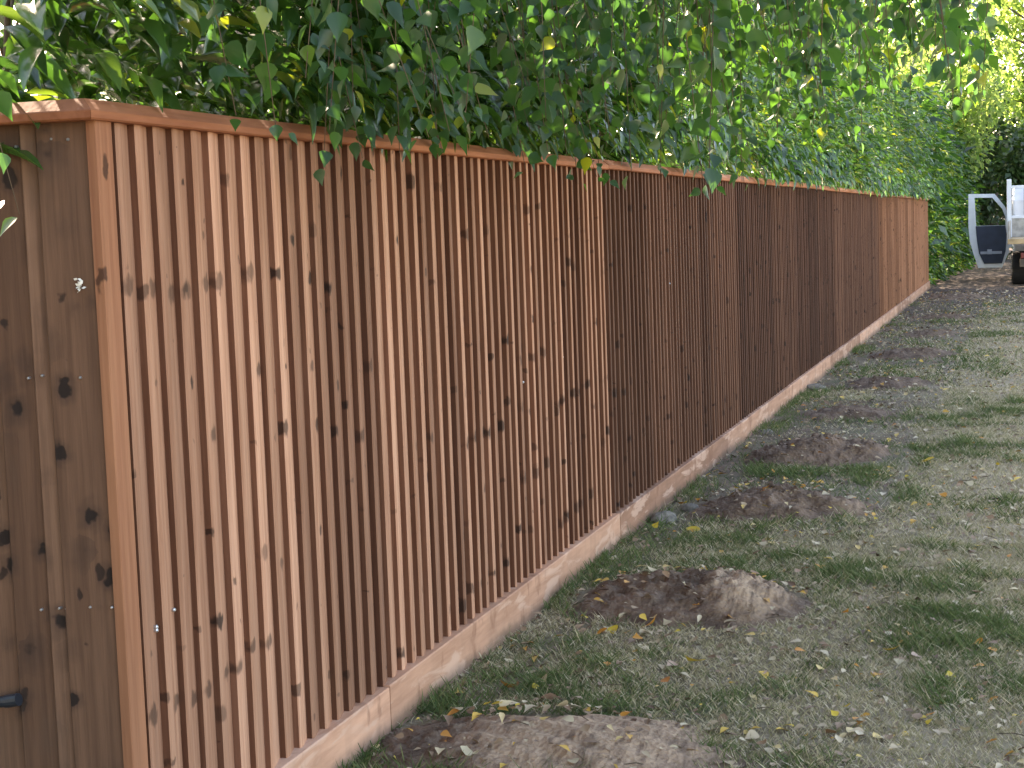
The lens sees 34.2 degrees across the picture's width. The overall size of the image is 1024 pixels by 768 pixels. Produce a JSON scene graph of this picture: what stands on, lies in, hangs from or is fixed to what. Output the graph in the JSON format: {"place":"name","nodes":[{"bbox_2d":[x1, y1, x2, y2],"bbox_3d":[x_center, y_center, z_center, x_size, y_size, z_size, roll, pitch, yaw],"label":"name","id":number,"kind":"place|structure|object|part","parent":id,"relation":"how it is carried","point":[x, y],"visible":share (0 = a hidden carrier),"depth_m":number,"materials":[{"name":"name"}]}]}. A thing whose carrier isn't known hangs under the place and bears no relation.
{"place":"outdoors","nodes":[
{"label":"outdoors","id":0,"kind":"place"},
{"bbox_2d":[0,0,1023,168],"label":"sky","id":1,"kind":"structure","parent":0,"point":[1,25],"materials":[{"name":"white"}]},
{"bbox_2d":[335,218,1023,767],"bbox_3d":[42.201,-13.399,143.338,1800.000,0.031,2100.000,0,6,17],"label":"ground","id":2,"kind":"structure","parent":0,"point":[987,280],"depth_m":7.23,"materials":[{"name":"green plant"}]},
{"bbox_2d":[0,98,929,767],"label":"garden fence","id":3,"kind":"object","parent":2,"relation":"on","point":[300,466],"visible":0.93,"depth_m":4.79,"materials":[{"name":"brown wood"}]},
{"bbox_2d":[0,693,22,707],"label":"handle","id":4,"kind":"object","parent":3,"relation":"attached to","point":[11,700],"visible":1,"depth_m":3.72,"materials":[{"name":"black plastic"}]},
{"bbox_2d":[74,278,85,292],"bbox_3d":[-0.934,-0.213,3.599,0.027,0.033,0.014,0,6,17],"label":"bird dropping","id":5,"kind":"object","parent":3,"relation":"attached to","point":[78,284],"visible":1,"depth_m":3.60,"materials":[{"name":"white"}]},
{"bbox_2d":[0,0,987,285],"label":"laurel hedge","id":6,"kind":"object","parent":2,"relation":"on","point":[160,54],"visible":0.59,"depth_m":6.02,"materials":[{"name":"green plant"}]},
{"bbox_2d":[0,0,1011,235],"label":"birch tree","id":7,"kind":"object","parent":2,"relation":"on","point":[804,30],"visible":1,"depth_m":4.79,"materials":[{"name":"green plant"}]},
{"bbox_2d":[500,680,515,687],"bbox_3d":[-0.015,1.003,5.568,0.060,0.008,0.059,23,-26,-9],"label":"fallen leaf","id":8,"kind":"object","parent":2,"relation":"on","point":[505,684],"visible":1,"depth_m":5.57,"materials":[{"name":"brown plant"}]},
{"bbox_2d":[541,693,561,699],"bbox_3d":[0.130,1.018,5.404,0.080,0.014,0.083,4,-23,-16],"label":"fallen leaf","id":9,"kind":"object","parent":2,"relation":"on","point":[550,696],"visible":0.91,"depth_m":5.38,"materials":[{"name":"brown plant"}]},
{"bbox_2d":[361,714,756,767],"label":"soil mound","id":10,"kind":"object","parent":2,"relation":"on","point":[491,730],"visible":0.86,"depth_m":4.81,"materials":[{"name":"brown soil"}]},
{"bbox_2d":[460,746,472,755],"bbox_3d":[-0.129,1.047,4.769,0.050,0.008,0.049,31,19,-10],"label":"fallen leaf","id":11,"kind":"object","parent":10,"relation":"on","point":[467,750],"visible":0.97,"depth_m":4.76,"materials":[{"name":"beige plant"}]},
{"bbox_2d":[560,715,573,721],"bbox_3d":[0.160,0.985,4.893,0.049,0.009,0.036,4,18,29],"label":"fallen leaf","id":12,"kind":"object","parent":10,"relation":"on","point":[569,718],"visible":1,"depth_m":4.89,"materials":[{"name":"beige plant"}]},
{"bbox_2d":[567,758,578,762],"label":"fallen leaf","id":13,"kind":"object","parent":10,"relation":"on","point":[574,760],"visible":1,"depth_m":4.68,"materials":[{"name":"beige plant"}]},
{"bbox_2d":[620,712,629,715],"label":"fallen leaf","id":14,"kind":"object","parent":10,"relation":"on","point":[623,713],"visible":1,"depth_m":4.97,"materials":[{"name":"orange plant"}]},
{"bbox_2d":[556,700,567,705],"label":"fallen leaf","id":15,"kind":"object","parent":2,"relation":"on","point":[564,702],"visible":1,"depth_m":5.13,"materials":[{"name":"beige plant"}]},
{"bbox_2d":[607,625,617,633],"bbox_3d":[0.384,0.934,6.309,0.048,0.009,0.050,-23,34,3],"label":"fallen leaf","id":16,"kind":"object","parent":2,"relation":"on","point":[612,627],"visible":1,"depth_m":6.32,"materials":[{"name":"yellow plant"}]},
{"bbox_2d":[632,633,642,638],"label":"fallen leaf","id":17,"kind":"object","parent":2,"relation":"on","point":[636,636],"visible":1,"depth_m":6.15,"materials":[{"name":"plant"}]},
{"bbox_2d":[650,511,676,523],"bbox_3d":[0.786,0.706,8.620,0.139,0.097,0.161,0,6,17],"label":"concrete lump","id":18,"kind":"object","parent":2,"relation":"on","point":[670,514],"visible":0.51,"depth_m":8.58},
{"bbox_2d":[663,618,671,624],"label":"fallen leaf","id":19,"kind":"object","parent":2,"relation":"on","point":[665,621],"visible":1,"depth_m":6.34,"materials":[{"name":"beige plant"}]},
{"bbox_2d":[666,660,678,665],"bbox_3d":[0.552,0.963,5.739,0.043,0.012,0.041,-2,5,1],"label":"fallen leaf","id":20,"kind":"object","parent":2,"relation":"on","point":[670,664],"visible":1,"depth_m":5.74,"materials":[{"name":"white plant"}]},
{"bbox_2d":[560,567,814,628],"bbox_3d":[0.730,0.839,6.756,1.164,0.171,1.004,0,6,17],"label":"soil mound","id":21,"kind":"object","parent":2,"relation":"on","point":[741,598],"visible":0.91,"depth_m":6.55,"materials":[{"name":"brown soil"}]},
{"bbox_2d":[662,571,669,577],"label":"fallen leaf","id":22,"kind":"object","parent":21,"relation":"on","point":[666,573],"visible":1,"depth_m":6.74,"materials":[{"name":"beige plant"}]},
{"bbox_2d":[681,503,698,511],"bbox_3d":[0.960,0.670,8.949,0.105,0.060,0.097,0,6,17],"label":"concrete lump","id":23,"kind":"object","parent":2,"relation":"on","point":[689,507],"visible":0.69,"depth_m":8.91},
{"bbox_2d":[686,526,699,530],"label":"fallen leaf","id":24,"kind":"object","parent":2,"relation":"on","point":[691,527],"visible":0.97,"depth_m":8.25,"materials":[{"name":"yellow plant"}]},
{"bbox_2d":[685,656,705,660],"bbox_3d":[0.624,0.944,5.715,0.085,0.013,0.074,17,-20,-31],"label":"fallen leaf","id":25,"kind":"object","parent":2,"relation":"on","point":[689,659],"visible":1,"depth_m":5.71,"materials":[{"name":"yellow plant"}]},
{"bbox_2d":[370,289,1023,767],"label":"leaf litter","id":26,"kind":"object","parent":2,"relation":"on","point":[646,721],"visible":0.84,"depth_m":6.63,"materials":[{"name":"plant"}]},
{"bbox_2d":[448,429,1023,767],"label":"twig litter","id":27,"kind":"object","parent":2,"relation":"on","point":[784,616],"visible":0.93,"depth_m":6.41,"materials":[{"name":"brown wood"}]},
{"bbox_2d":[757,738,766,744],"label":"fallen leaf","id":28,"kind":"object","parent":2,"relation":"on","point":[761,742],"visible":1,"depth_m":4.86,"materials":[{"name":"beige plant"}]},
{"bbox_2d":[757,429,773,433],"bbox_3d":[1.825,0.359,11.986,0.126,0.068,0.115,0,6,17],"label":"concrete lump","id":29,"kind":"object","parent":2,"relation":"on","point":[769,431],"visible":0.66,"depth_m":11.95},
{"bbox_2d":[685,482,886,524],"bbox_3d":[1.370,0.613,8.844,1.214,0.181,0.986,-4,6,-21],"label":"soil mound","id":30,"kind":"object","parent":2,"relation":"on","point":[775,497],"visible":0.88,"depth_m":8.63,"materials":[{"name":"brown soil"}]},
{"bbox_2d":[807,383,825,390],"bbox_3d":[2.727,0.050,14.943,0.194,0.107,0.173,-4,6,-15],"label":"concrete lump","id":31,"kind":"object","parent":2,"relation":"on","point":[817,385],"visible":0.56,"depth_m":14.88,"materials":[{"name":"grey concrete"}]},
{"bbox_2d":[742,432,894,467],"bbox_3d":[1.902,0.413,10.709,1.222,0.185,0.986,-5,6,-28],"label":"soil mound","id":32,"kind":"object","parent":2,"relation":"on","point":[773,453],"visible":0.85,"depth_m":10.48,"materials":[{"name":"brown soil"}]},
{"bbox_2d":[825,729,835,732],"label":"fallen leaf","id":33,"kind":"object","parent":2,"relation":"on","point":[829,731],"visible":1,"depth_m":4.97,"materials":[{"name":"plant"}]},
{"bbox_2d":[831,710,838,715],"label":"fallen leaf","id":34,"kind":"object","parent":2,"relation":"on","point":[834,713],"visible":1,"depth_m":5.11,"materials":[{"name":"yellow plant"}]},
{"bbox_2d":[799,404,900,420],"bbox_3d":[2.645,0.215,12.946,0.930,0.102,1.019,0,6,17],"label":"soil mound","id":35,"kind":"object","parent":2,"relation":"on","point":[833,412],"visible":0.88,"depth_m":12.75,"materials":[{"name":"brown soil"}]},
{"bbox_2d":[841,375,932,390],"bbox_3d":[3.387,-0.017,15.076,1.021,0.125,1.160,0,6,17],"label":"soil mound","id":36,"kind":"object","parent":2,"relation":"on","point":[867,383],"visible":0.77,"depth_m":14.92,"materials":[{"name":"soil"}]},
{"bbox_2d":[787,0,986,95],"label":"hedgerow tree","id":37,"kind":"object","parent":2,"relation":"on","point":[885,36],"visible":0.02,"depth_m":28.87,"materials":[{"name":"green plant"}]},
{"bbox_2d":[894,658,904,664],"bbox_3d":[1.330,0.955,5.719,0.038,0.006,0.037,7,29,15],"label":"fallen leaf","id":38,"kind":"object","parent":2,"relation":"on","point":[897,660],"visible":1,"depth_m":5.72,"materials":[{"name":"white plant"}]},
{"bbox_2d":[868,347,957,359],"bbox_3d":[4.384,-0.340,18.180,1.109,0.123,1.308,0,6,17],"label":"soil mound","id":39,"kind":"object","parent":2,"relation":"on","point":[909,353],"visible":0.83,"depth_m":17.98,"materials":[{"name":"brown soil"}]},
{"bbox_2d":[899,328,961,337],"bbox_3d":[5.265,-0.644,21.105,0.901,0.118,1.233,3,7,41],"label":"soil mound","id":40,"kind":"object","parent":2,"relation":"on","point":[927,332],"visible":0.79,"depth_m":20.93,"materials":[{"name":"brown soil"}]},
{"bbox_2d":[935,720,944,724],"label":"fallen leaf","id":41,"kind":"object","parent":2,"relation":"on","point":[939,722],"visible":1,"depth_m":5.06,"materials":[{"name":"plant"}]},
{"bbox_2d":[909,312,974,319],"bbox_3d":[6.426,-1.000,24.511,1.221,0.099,1.040,-5,6,-30],"label":"soil mound","id":42,"kind":"object","parent":2,"relation":"on","point":[940,316],"visible":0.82,"depth_m":24.29,"materials":[{"name":"brown soil"}]},
{"bbox_2d":[874,11,1020,119],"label":"woodland tree","id":43,"kind":"object","parent":2,"relation":"on","point":[992,40],"visible":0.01,"depth_m":75.06,"materials":[{"name":"green plant"}]},
{"bbox_2d":[898,6,1010,178],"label":"maple tree","id":44,"kind":"object","parent":2,"relation":"on","point":[973,114],"visible":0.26,"depth_m":44.23,"materials":[{"name":"green plant"}]},
{"bbox_2d":[929,293,989,299],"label":"soil mound","id":45,"kind":"object","parent":2,"relation":"on","point":[949,296],"visible":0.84,"depth_m":29.89,"materials":[{"name":"soil"}]},
{"bbox_2d":[959,726,970,730],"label":"fallen leaf","id":46,"kind":"object","parent":2,"relation":"on","point":[965,728],"visible":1,"depth_m":4.94,"materials":[{"name":"beige plant"}]},
{"bbox_2d":[985,514,993,519],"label":"fallen leaf","id":47,"kind":"object","parent":2,"relation":"on","point":[991,516],"visible":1,"depth_m":8.30,"materials":[{"name":"beige plant"}]},
{"bbox_2d":[967,0,1023,125],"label":"tall tree","id":48,"kind":"object","parent":2,"relation":"on","point":[1013,24],"visible":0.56,"depth_m":54.25,"materials":[{"name":"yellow plant"}]},
{"bbox_2d":[968,179,1023,283],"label":"tipper truck","id":49,"kind":"object","parent":2,"relation":"on","point":[990,245],"visible":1,"depth_m":37.73,"materials":[{"name":"white paint"}]},
{"bbox_3d":[10.875,-3.489,37.815,0.970,1.685,0.125,0,6,17],"label":"door","id":50,"kind":"part","parent":49,"relation":"part of","materials":[{"name":"white paint"}]},
{"bbox_2d":[969,81,1023,259],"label":"shade tree","id":51,"kind":"object","parent":2,"relation":"on","point":[988,212],"visible":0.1,"depth_m":50.53,"materials":[{"name":"green plant"}]},
{"bbox_2d":[990,122,1023,224],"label":"ivy tree","id":52,"kind":"object","parent":2,"relation":"on","point":[1010,166],"visible":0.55,"depth_m":42.12,"materials":[{"name":"green plant"}]},
{"bbox_2d":[993,0,1023,131],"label":"woodland tree","id":53,"kind":"object","parent":2,"relation":"on","point":[1020,47],"visible":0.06,"depth_m":78.81,"materials":[{"name":"green plant"}]}
]}

